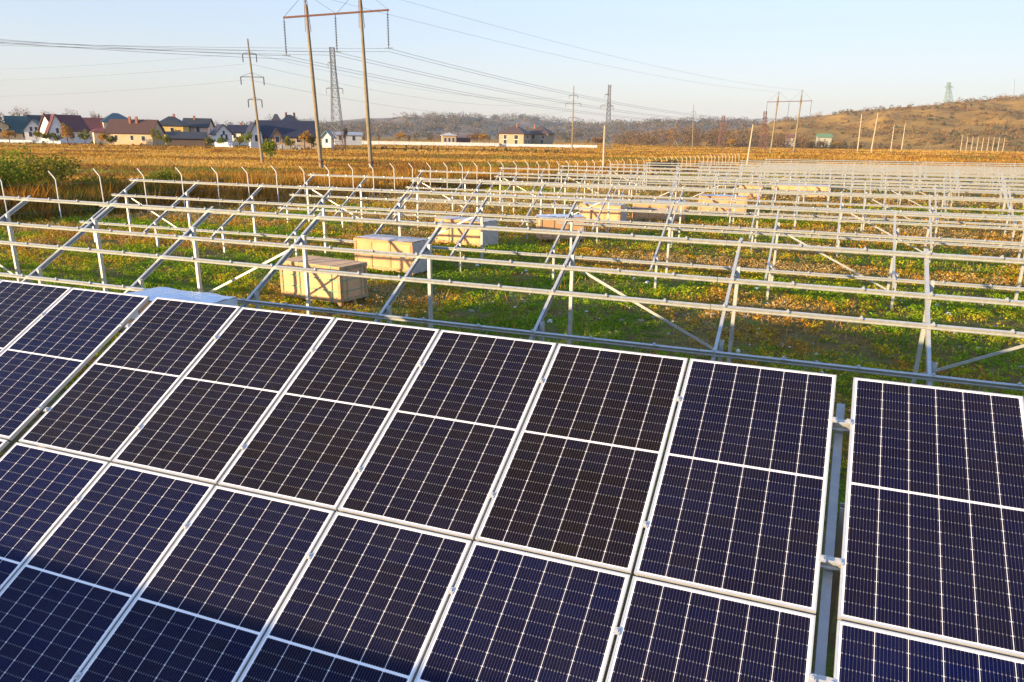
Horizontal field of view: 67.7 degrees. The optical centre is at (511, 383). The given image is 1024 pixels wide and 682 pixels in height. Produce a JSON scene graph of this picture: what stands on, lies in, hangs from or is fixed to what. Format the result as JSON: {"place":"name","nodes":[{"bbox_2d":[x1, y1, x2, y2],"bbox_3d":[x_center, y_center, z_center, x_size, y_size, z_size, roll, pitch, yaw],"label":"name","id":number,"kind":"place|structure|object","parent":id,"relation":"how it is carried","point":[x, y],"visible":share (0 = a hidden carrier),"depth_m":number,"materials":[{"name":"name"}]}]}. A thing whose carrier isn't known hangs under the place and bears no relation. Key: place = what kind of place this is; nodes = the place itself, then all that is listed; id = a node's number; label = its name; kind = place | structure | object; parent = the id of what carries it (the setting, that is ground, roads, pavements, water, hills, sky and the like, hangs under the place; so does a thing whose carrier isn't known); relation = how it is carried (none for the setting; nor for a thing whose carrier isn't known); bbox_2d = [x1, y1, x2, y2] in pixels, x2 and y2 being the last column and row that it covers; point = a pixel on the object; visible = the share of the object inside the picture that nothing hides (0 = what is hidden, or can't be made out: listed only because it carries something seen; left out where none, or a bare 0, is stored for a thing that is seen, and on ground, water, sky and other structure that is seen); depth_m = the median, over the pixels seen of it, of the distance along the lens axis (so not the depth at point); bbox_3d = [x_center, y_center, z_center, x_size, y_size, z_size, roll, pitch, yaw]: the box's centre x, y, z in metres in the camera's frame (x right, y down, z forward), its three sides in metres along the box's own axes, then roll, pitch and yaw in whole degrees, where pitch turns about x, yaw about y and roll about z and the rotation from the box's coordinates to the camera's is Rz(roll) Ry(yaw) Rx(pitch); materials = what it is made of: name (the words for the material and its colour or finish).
{"place":"outdoors","nodes":[
{"label":"outdoors","id":0,"kind":"place"},
{"bbox_2d":[0,136,1023,681],"bbox_3d":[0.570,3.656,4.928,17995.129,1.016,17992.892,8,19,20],"label":"ground","id":1,"kind":"structure","parent":0,"point":[702,334],"depth_m":23.58,"materials":[{"name":"green plant"}]},
{"bbox_2d":[4,116,27,139],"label":"house","id":2,"kind":"structure","parent":1,"relation":"on","point":[17,124],"depth_m":303.54,"materials":[{"name":"paint"}]},
{"bbox_2d":[0,154,48,193],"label":"green shrub","id":3,"kind":"object","parent":1,"relation":"on","point":[4,175],"visible":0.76,"depth_m":44.57,"materials":[{"name":"green plant"}]},
{"bbox_2d":[0,139,61,143],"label":"garden fence","id":4,"kind":"object","parent":1,"relation":"on","point":[29,141],"visible":0.59,"depth_m":279.44,"materials":[{"name":"paint"}]},
{"bbox_2d":[22,119,40,139],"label":"house","id":5,"kind":"structure","parent":1,"relation":"on","point":[30,127],"depth_m":298.00,"materials":[{"name":"paint"}]},
{"bbox_2d":[0,145,80,184],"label":"green shrub","id":6,"kind":"object","parent":1,"relation":"on","point":[16,154],"visible":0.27,"depth_m":52.58,"materials":[{"name":"green plant"}]},
{"bbox_2d":[4,151,81,189],"bbox_3d":[-30.244,-13.121,49.594,5.053,3.858,4.610,0,18,-4],"label":"green shrub","id":7,"kind":"object","parent":1,"relation":"on","point":[51,164],"visible":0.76,"depth_m":49.15,"materials":[{"name":"green plant"}]},
{"bbox_2d":[44,114,67,143],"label":"house","id":8,"kind":"structure","parent":1,"relation":"on","point":[54,124],"depth_m":281.96,"materials":[{"name":"paint"}]},
{"bbox_2d":[37,114,90,142],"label":"house","id":9,"kind":"structure","parent":1,"relation":"on","point":[77,124],"depth_m":289.64,"materials":[{"name":"paint"}]},
{"bbox_2d":[59,123,73,142],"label":"golden tree","id":10,"kind":"object","parent":1,"relation":"on","point":[65,131],"visible":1,"depth_m":270.53,"materials":[{"name":"orange plant"}]},
{"bbox_2d":[82,115,103,141],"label":"house","id":11,"kind":"structure","parent":1,"relation":"on","point":[93,123],"depth_m":338.00,"materials":[{"name":"paint"}]},
{"bbox_2d":[63,173,130,190],"bbox_3d":[-27.090,-12.511,49.897,3.789,2.614,3.965,14,22,35],"label":"green shrub","id":12,"kind":"object","parent":1,"relation":"on","point":[90,180],"visible":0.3,"depth_m":49.30,"materials":[{"name":"green plant"}]},
{"bbox_2d":[90,127,107,143],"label":"house","id":13,"kind":"structure","parent":1,"relation":"on","point":[96,131],"depth_m":283.60,"materials":[{"name":"paint"}]},
{"bbox_2d":[100,113,127,128],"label":"house","id":14,"kind":"structure","parent":1,"relation":"on","point":[105,120],"depth_m":342.25,"materials":[{"name":"paint"}]},
{"bbox_2d":[104,116,164,144],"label":"house","id":15,"kind":"structure","parent":1,"relation":"on","point":[129,130],"depth_m":277.73,"materials":[{"name":"paint"}]},
{"bbox_2d":[137,168,184,186],"bbox_3d":[-25.041,-14.000,54.373,3.578,2.750,3.435,3,18,5],"label":"green shrub","id":16,"kind":"object","parent":1,"relation":"on","point":[164,175],"visible":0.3,"depth_m":53.85,"materials":[{"name":"green plant"}]},
{"bbox_2d":[159,114,190,143],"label":"house","id":17,"kind":"structure","parent":1,"relation":"on","point":[170,123],"depth_m":298.55,"materials":[{"name":"paint"}]},
{"bbox_2d":[120,287,237,333],"bbox_3d":[-7.108,-1.283,16.282,2.290,1.300,1.160,9,20,23],"label":"panel crate","id":18,"kind":"object","parent":1,"relation":"on","point":[166,292],"visible":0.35,"depth_m":16.03,"materials":[{"name":"white plastic"}]},
{"bbox_2d":[18,141,342,149],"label":"field margin","id":19,"kind":"object","parent":1,"relation":"on","point":[141,145],"visible":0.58,"depth_m":250.82,"materials":[{"name":"brown plant"}]},
{"bbox_2d":[165,131,207,145],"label":"shed","id":20,"kind":"structure","parent":1,"relation":"on","point":[187,138],"depth_m":271.74,"materials":[{"name":"paint"}]},
{"bbox_2d":[182,116,214,144],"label":"house","id":21,"kind":"structure","parent":1,"relation":"on","point":[207,125],"depth_m":308.87,"materials":[{"name":"paint"}]},
{"bbox_2d":[209,124,233,144],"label":"house","id":22,"kind":"structure","parent":1,"relation":"on","point":[220,130],"depth_m":291.02,"materials":[{"name":"paint"}]},
{"bbox_2d":[227,123,248,145],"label":"house","id":23,"kind":"structure","parent":1,"relation":"on","point":[237,130],"depth_m":304.02,"materials":[{"name":"paint"}]},
{"bbox_2d":[240,39,264,162],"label":"power pole","id":24,"kind":"object","parent":1,"relation":"on","point":[258,128],"visible":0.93,"depth_m":135.42,"materials":[{"name":"concrete"}]},
{"bbox_2d":[244,122,264,147],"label":"house","id":25,"kind":"structure","parent":1,"relation":"on","point":[252,129],"depth_m":257.18,"materials":[{"name":"paint"}]},
{"bbox_2d":[262,139,277,158],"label":"bush","id":26,"kind":"object","parent":1,"relation":"on","point":[269,146],"visible":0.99,"depth_m":149.62,"materials":[{"name":"green plant"}]},
{"bbox_2d":[270,128,284,148],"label":"house","id":27,"kind":"structure","parent":1,"relation":"on","point":[276,135],"depth_m":249.25,"materials":[{"name":"paint"}]},
{"bbox_2d":[255,120,320,148],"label":"house","id":28,"kind":"structure","parent":1,"relation":"on","point":[293,130],"depth_m":262.53,"materials":[{"name":"paint"}]},
{"bbox_2d":[298,130,312,149],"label":"autumn tree","id":29,"kind":"object","parent":1,"relation":"on","point":[305,136],"visible":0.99,"depth_m":247.09,"materials":[{"name":"orange plant"}]},
{"bbox_2d":[279,255,368,305],"bbox_3d":[-5.388,-2.961,21.855,2.286,1.155,1.166,11,20,28],"label":"panel crate","id":30,"kind":"object","parent":1,"relation":"on","point":[339,289],"visible":0.77,"depth_m":21.38,"materials":[{"name":"brown wood"}]},
{"bbox_2d":[320,131,336,147],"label":"house","id":31,"kind":"structure","parent":1,"relation":"on","point":[326,138],"depth_m":284.60,"materials":[{"name":"paint"}]},
{"bbox_2d":[282,0,389,167],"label":"portal pylon","id":32,"kind":"object","parent":1,"relation":"on","point":[317,128],"visible":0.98,"depth_m":118.35,"materials":[{"name":"wood"}]},
{"bbox_2d":[0,45,388,51],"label":"power cable","id":33,"kind":"object","parent":32,"relation":"attached to","point":[227,50],"visible":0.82,"depth_m":121.19,"materials":[{"name":"black metal"}]},
{"bbox_2d":[23,43,388,48],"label":"power cable","id":34,"kind":"object","parent":32,"relation":"hanging from","point":[224,47],"visible":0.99,"depth_m":121.10,"materials":[{"name":"black metal"}]},
{"bbox_2d":[289,56,759,120],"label":"power cable","id":35,"kind":"object","parent":32,"relation":"hanging from","point":[481,95],"visible":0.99,"depth_m":157.78,"materials":[{"name":"silver metal"}]},
{"bbox_2d":[326,47,345,151],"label":"lattice tower","id":36,"kind":"structure","parent":1,"relation":"on","point":[337,91],"depth_m":230.40,"materials":[{"name":"metal"}]},
{"bbox_2d":[332,132,362,144],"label":"workshop","id":37,"kind":"structure","parent":1,"relation":"on","point":[353,138],"depth_m":359.77,"materials":[{"name":"paint"}]},
{"bbox_2d":[0,154,738,216],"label":"perimeter fence","id":38,"kind":"object","parent":1,"relation":"on","point":[217,178],"visible":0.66,"depth_m":55.66,"materials":[{"name":"paint"}]},
{"bbox_2d":[0,159,745,222],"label":"reeds","id":39,"kind":"object","parent":1,"relation":"on","point":[30,209],"visible":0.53,"depth_m":54.97,"materials":[{"name":"brown plant"}]},
{"bbox_2d":[353,234,427,275],"bbox_3d":[-4.192,-4.564,26.840,2.509,1.241,1.186,10,20,25],"label":"panel crate","id":40,"kind":"object","parent":1,"relation":"on","point":[391,243],"visible":0.69,"depth_m":26.32,"materials":[{"name":"brown wood"}]},
{"bbox_2d":[362,141,498,146],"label":"boundary wall","id":41,"kind":"structure","parent":1,"relation":"on","point":[432,143],"depth_m":398.21,"materials":[{"name":"paint"}]},
{"bbox_2d":[36,312,852,681],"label":"mounting rack","id":42,"kind":"object","parent":1,"relation":"on","point":[830,562],"visible":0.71,"depth_m":5.35,"materials":[{"name":"metal"}]},
{"bbox_2d":[0,280,71,353],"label":"solar panel","id":43,"kind":"object","parent":42,"relation":"attached to","point":[24,306],"visible":1,"depth_m":8.74,"materials":[{"name":"glass"}]},
{"bbox_2d":[0,442,108,591],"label":"solar panel","id":44,"kind":"object","parent":42,"relation":"attached to","point":[41,489],"visible":1,"depth_m":6.56,"materials":[{"name":"glass"}]},
{"bbox_2d":[0,288,149,440],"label":"solar panel","id":45,"kind":"object","parent":42,"relation":"attached to","point":[51,353],"visible":1,"depth_m":8.04,"materials":[{"name":"glass"}]},
{"bbox_2d":[0,462,214,681],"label":"solar panel","id":46,"kind":"object","parent":42,"relation":"attached to","point":[71,590],"visible":1,"depth_m":5.89,"materials":[{"name":"glass"}]},
{"bbox_2d":[18,297,240,462],"bbox_3d":[-3.722,-0.128,7.569,1.143,0.037,2.089,8,48,20],"label":"solar panel","id":47,"kind":"object","parent":42,"relation":"attached to","point":[111,399],"visible":1,"depth_m":7.46,"materials":[{"name":"glass"}]},
{"bbox_2d":[75,485,334,681],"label":"solar panel","id":48,"kind":"object","parent":42,"relation":"attached to","point":[208,601],"visible":1,"depth_m":5.55,"materials":[{"name":"glass"}]},
{"bbox_2d":[112,307,334,484],"bbox_3d":[-2.639,0.020,7.170,1.143,0.038,2.089,8,48,20],"label":"solar panel","id":49,"kind":"object","parent":42,"relation":"attached to","point":[203,421],"visible":1,"depth_m":7.06,"materials":[{"name":"glass"}]},
{"bbox_2d":[218,318,439,510],"bbox_3d":[-1.556,0.167,6.772,1.143,0.037,2.089,8,48,20],"label":"solar panel","id":50,"kind":"object","parent":42,"relation":"attached to","point":[313,439],"visible":1,"depth_m":6.66,"materials":[{"name":"glass"}]},
{"bbox_2d":[238,511,471,681],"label":"solar panel","id":51,"kind":"object","parent":42,"relation":"attached to","point":[366,599],"visible":1,"depth_m":5.27,"materials":[{"name":"glass"}]},
{"bbox_2d":[338,330,556,540],"bbox_3d":[-0.474,0.315,6.374,1.143,0.038,2.089,8,48,20],"label":"solar panel","id":52,"kind":"object","parent":42,"relation":"attached to","point":[438,457],"visible":1,"depth_m":6.25,"materials":[{"name":"glass"}]},
{"bbox_2d":[414,541,629,681],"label":"solar panel","id":53,"kind":"object","parent":42,"relation":"attached to","point":[510,615],"visible":1,"depth_m":4.99,"materials":[{"name":"glass"}]},
{"bbox_2d":[475,343,687,574],"bbox_3d":[0.609,0.463,5.976,1.143,0.036,2.089,8,48,20],"label":"solar panel","id":54,"kind":"object","parent":42,"relation":"attached to","point":[577,482],"visible":1,"depth_m":5.85,"materials":[{"name":"glass"}]},
{"bbox_2d":[605,576,815,681],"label":"solar panel","id":55,"kind":"object","parent":42,"relation":"attached to","point":[672,633],"visible":1,"depth_m":4.71,"materials":[{"name":"glass"}]},
{"bbox_2d":[634,358,836,613],"bbox_3d":[1.692,0.611,5.577,1.143,0.035,2.089,8,48,20],"label":"solar panel","id":56,"kind":"object","parent":42,"relation":"attached to","point":[737,509],"visible":1,"depth_m":5.44,"materials":[{"name":"glass"}]},
{"bbox_2d":[833,620,1023,681],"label":"solar panel","id":57,"kind":"object","parent":42,"relation":"attached to","point":[863,653],"visible":1,"depth_m":4.42,"materials":[{"name":"glass"}]},
{"bbox_2d":[837,377,1023,658],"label":"solar panel","id":58,"kind":"object","parent":42,"relation":"attached to","point":[933,539],"visible":1,"depth_m":5.04,"materials":[{"name":"glass"}]},
{"bbox_2d":[440,133,456,141],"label":"house","id":59,"kind":"structure","parent":1,"relation":"on","point":[448,137],"depth_m":419.00,"materials":[{"name":"paint"}]},
{"bbox_2d":[372,145,558,153],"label":"field scrub","id":60,"kind":"object","parent":1,"relation":"on","point":[492,149],"visible":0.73,"depth_m":273.12,"materials":[{"name":"brown plant"}]},
{"bbox_2d":[435,216,497,246],"bbox_3d":[-2.029,-6.746,33.864,2.655,1.240,1.186,13,21,32],"label":"panel crate","id":61,"kind":"object","parent":1,"relation":"on","point":[473,237],"visible":0.71,"depth_m":33.34,"materials":[{"name":"brown wood"}]},
{"bbox_2d":[362,132,648,144],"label":"hedges","id":62,"kind":"object","parent":1,"relation":"on","point":[436,136],"visible":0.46,"depth_m":785.71,"materials":[{"name":"orange plant"}]},
{"bbox_2d":[0,170,1023,524],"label":"weeds","id":63,"kind":"object","parent":1,"relation":"on","point":[1006,278],"visible":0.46,"depth_m":27.11,"materials":[{"name":"plant"}]},
{"bbox_2d":[0,195,1023,390],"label":"mounting rack","id":64,"kind":"object","parent":1,"relation":"on","point":[929,375],"visible":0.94,"depth_m":15.99,"materials":[{"name":"metal"}]},
{"bbox_2d":[0,139,1023,185],"bbox_3d":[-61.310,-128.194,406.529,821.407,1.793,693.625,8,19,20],"label":"tall grass","id":65,"kind":"structure","parent":1,"relation":"on","point":[169,161],"depth_m":193.64,"materials":[{"name":"plant"}]},
{"bbox_2d":[1,191,1023,437],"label":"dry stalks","id":66,"kind":"object","parent":1,"relation":"on","point":[589,281],"visible":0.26,"depth_m":31.51,"materials":[{"name":"plant"}]},
{"bbox_2d":[497,124,532,145],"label":"house","id":67,"kind":"structure","parent":1,"relation":"on","point":[516,134],"depth_m":439.42,"materials":[{"name":"paint"}]},
{"bbox_2d":[6,226,1023,489],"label":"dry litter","id":68,"kind":"object","parent":1,"relation":"on","point":[712,338],"visible":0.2,"depth_m":21.60,"materials":[{"name":"plant"}]},
{"bbox_2d":[530,124,554,143],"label":"house","id":69,"kind":"structure","parent":1,"relation":"on","point":[541,135],"depth_m":451.05,"materials":[{"name":"paint"}]},
{"bbox_2d":[502,143,596,147],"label":"boundary wall","id":70,"kind":"structure","parent":1,"relation":"on","point":[544,145],"depth_m":407.75,"materials":[{"name":"paint"}]},
{"bbox_2d":[79,178,1023,308],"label":"mounting rack","id":71,"kind":"object","parent":1,"relation":"on","point":[894,279],"visible":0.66,"depth_m":26.05,"materials":[{"name":"metal"}]},
{"bbox_2d":[536,214,585,241],"bbox_3d":[2.295,-7.385,36.105,2.193,1.239,1.166,-1,18,-7],"label":"panel crate","id":72,"kind":"object","parent":1,"relation":"on","point":[549,224],"visible":0.69,"depth_m":35.59,"materials":[{"name":"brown wood"}]},
{"bbox_2d":[579,202,627,224],"bbox_3d":[5.150,-9.589,43.156,2.481,1.279,1.166,10,20,25],"label":"panel crate","id":73,"kind":"object","parent":1,"relation":"on","point":[613,215],"visible":0.65,"depth_m":42.65,"materials":[{"name":"brown wood"}]},
{"bbox_2d":[600,85,611,148],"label":"lattice tower","id":74,"kind":"structure","parent":1,"relation":"on","point":[609,142],"depth_m":379.27,"materials":[{"name":"metal"}]},
{"bbox_2d":[277,173,1023,262],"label":"mounting rack","id":75,"kind":"object","parent":1,"relation":"on","point":[754,216],"visible":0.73,"depth_m":34.56,"materials":[{"name":"metal"}]},
{"bbox_2d":[632,199,686,222],"bbox_3d":[8.898,-10.488,46.165,3.175,1.278,1.166,3,18,6],"label":"panel crate","id":76,"kind":"object","parent":1,"relation":"on","point":[637,215],"visible":0.55,"depth_m":45.69,"materials":[{"name":"brown wood"}]},
{"bbox_2d":[645,159,679,174],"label":"dark shrub","id":77,"kind":"object","parent":1,"relation":"on","point":[669,161],"visible":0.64,"depth_m":117.83,"materials":[{"name":"green plant"}]},
{"bbox_2d":[349,263,1022,411],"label":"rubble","id":78,"kind":"object","parent":1,"relation":"on","point":[738,350],"visible":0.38,"depth_m":20.65,"materials":[{"name":"stone"}]},
{"bbox_2d":[397,170,1023,241],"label":"mounting rack","id":79,"kind":"object","parent":1,"relation":"on","point":[936,207],"visible":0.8,"depth_m":43.50,"materials":[{"name":"metal"}]},
{"bbox_2d":[612,122,811,147],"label":"bare woods","id":80,"kind":"object","parent":1,"relation":"on","point":[697,138],"visible":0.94,"depth_m":596.00,"materials":[{"name":"brown plant"}]},
{"bbox_2d":[717,116,725,148],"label":"lattice tower","id":81,"kind":"structure","parent":1,"relation":"on","point":[722,132],"depth_m":469.32,"materials":[{"name":"metal"}]},
{"bbox_2d":[697,194,747,214],"bbox_3d":[14.195,-12.108,51.500,3.152,1.282,1.166,4,18,10],"label":"panel crate","id":82,"kind":"object","parent":1,"relation":"on","point":[720,196],"visible":0.59,"depth_m":50.98,"materials":[{"name":"brown wood"}]},
{"bbox_2d":[736,185,763,199],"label":"panel crate","id":83,"kind":"object","parent":1,"relation":"on","point":[750,195],"visible":0.34,"depth_m":65.13,"materials":[{"name":"brown wood"}]},
{"bbox_2d":[485,167,1023,220],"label":"mounting rack","id":84,"kind":"object","parent":1,"relation":"on","point":[541,177],"visible":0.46,"depth_m":53.15,"materials":[{"name":"metal"}]},
{"bbox_2d":[758,111,767,149],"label":"lattice tower","id":85,"kind":"structure","parent":1,"relation":"on","point":[763,125],"depth_m":450.15,"materials":[{"name":"metal"}]},
{"bbox_2d":[550,165,1023,211],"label":"mounting rack","id":86,"kind":"object","parent":1,"relation":"on","point":[806,179],"visible":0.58,"depth_m":61.39,"materials":[{"name":"metal"}]},
{"bbox_2d":[765,92,811,152],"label":"portal pylon","id":87,"kind":"object","parent":1,"relation":"on","point":[777,101],"visible":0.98,"depth_m":330.34,"materials":[{"name":"wood"}]},
{"bbox_2d":[771,183,828,198],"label":"panel crate","id":88,"kind":"object","parent":1,"relation":"on","point":[816,189],"visible":0.45,"depth_m":67.23,"materials":[{"name":"brown wood"}]},
{"bbox_2d":[602,163,1023,202],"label":"mounting rack","id":89,"kind":"object","parent":1,"relation":"on","point":[716,166],"visible":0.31,"depth_m":69.79,"materials":[{"name":"metal"}]},
{"bbox_2d":[815,133,832,146],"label":"house","id":90,"kind":"structure","parent":1,"relation":"on","point":[822,137],"depth_m":639.02,"materials":[{"name":"paint"}]},
{"bbox_2d":[639,162,1023,195],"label":"mounting rack","id":91,"kind":"object","parent":1,"relation":"on","point":[997,169],"visible":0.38,"depth_m":80.30,"materials":[{"name":"metal"}]},
{"bbox_2d":[801,139,862,148],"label":"thicket","id":92,"kind":"object","parent":1,"relation":"on","point":[842,146],"visible":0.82,"depth_m":594.80,"materials":[{"name":"plant"}]},
{"bbox_2d":[697,161,1023,189],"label":"mounting rack","id":93,"kind":"object","parent":1,"relation":"on","point":[990,167],"visible":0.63,"depth_m":86.76,"materials":[{"name":"metal"}]},
{"bbox_2d":[738,160,1023,186],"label":"mounting rack","id":94,"kind":"object","parent":1,"relation":"on","point":[887,168],"visible":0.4,"depth_m":95.19,"materials":[{"name":"metal"}]},
{"bbox_2d":[763,159,1023,182],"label":"mounting rack","id":95,"kind":"object","parent":1,"relation":"on","point":[870,161],"visible":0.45,"depth_m":103.78,"materials":[{"name":"metal"}]},
{"bbox_2d":[0,0,1023,125],"label":"sky","id":96,"kind":"structure","parent":0,"point":[857,55],"materials":[{"name":"blue"}]},
{"bbox_2d":[320,116,750,141],"bbox_3d":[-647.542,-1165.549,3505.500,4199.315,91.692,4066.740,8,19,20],"label":"distant ridge","id":97,"kind":"structure","parent":0,"point":[463,132],"depth_m":2038.84,"materials":[{"name":"brown plant"}]},
{"bbox_2d":[131,111,779,139],"bbox_3d":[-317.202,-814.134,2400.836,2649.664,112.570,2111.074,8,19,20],"label":"ridge woods","id":98,"kind":"object","parent":97,"relation":"on","point":[381,129],"visible":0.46,"depth_m":1979.08,"materials":[{"name":"brown plant"}]},
{"bbox_2d":[683,97,1023,151],"bbox_3d":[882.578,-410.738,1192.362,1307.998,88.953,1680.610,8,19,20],"label":"scrubby hill","id":99,"kind":"structure","parent":0,"point":[968,115],"depth_m":837.32,"materials":[{"name":"brown plant"}]},
{"bbox_2d":[683,93,1023,151],"bbox_3d":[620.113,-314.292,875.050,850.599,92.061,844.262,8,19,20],"label":"hill scrub","id":100,"kind":"object","parent":99,"relation":"on","point":[958,136],"visible":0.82,"depth_m":810.75,"materials":[{"name":"brown plant"}]},
{"bbox_2d":[943,82,953,103],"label":"lattice tower","id":101,"kind":"structure","parent":99,"relation":"on","point":[949,92],"depth_m":1089.24,"materials":[{"name":"grey metal"}]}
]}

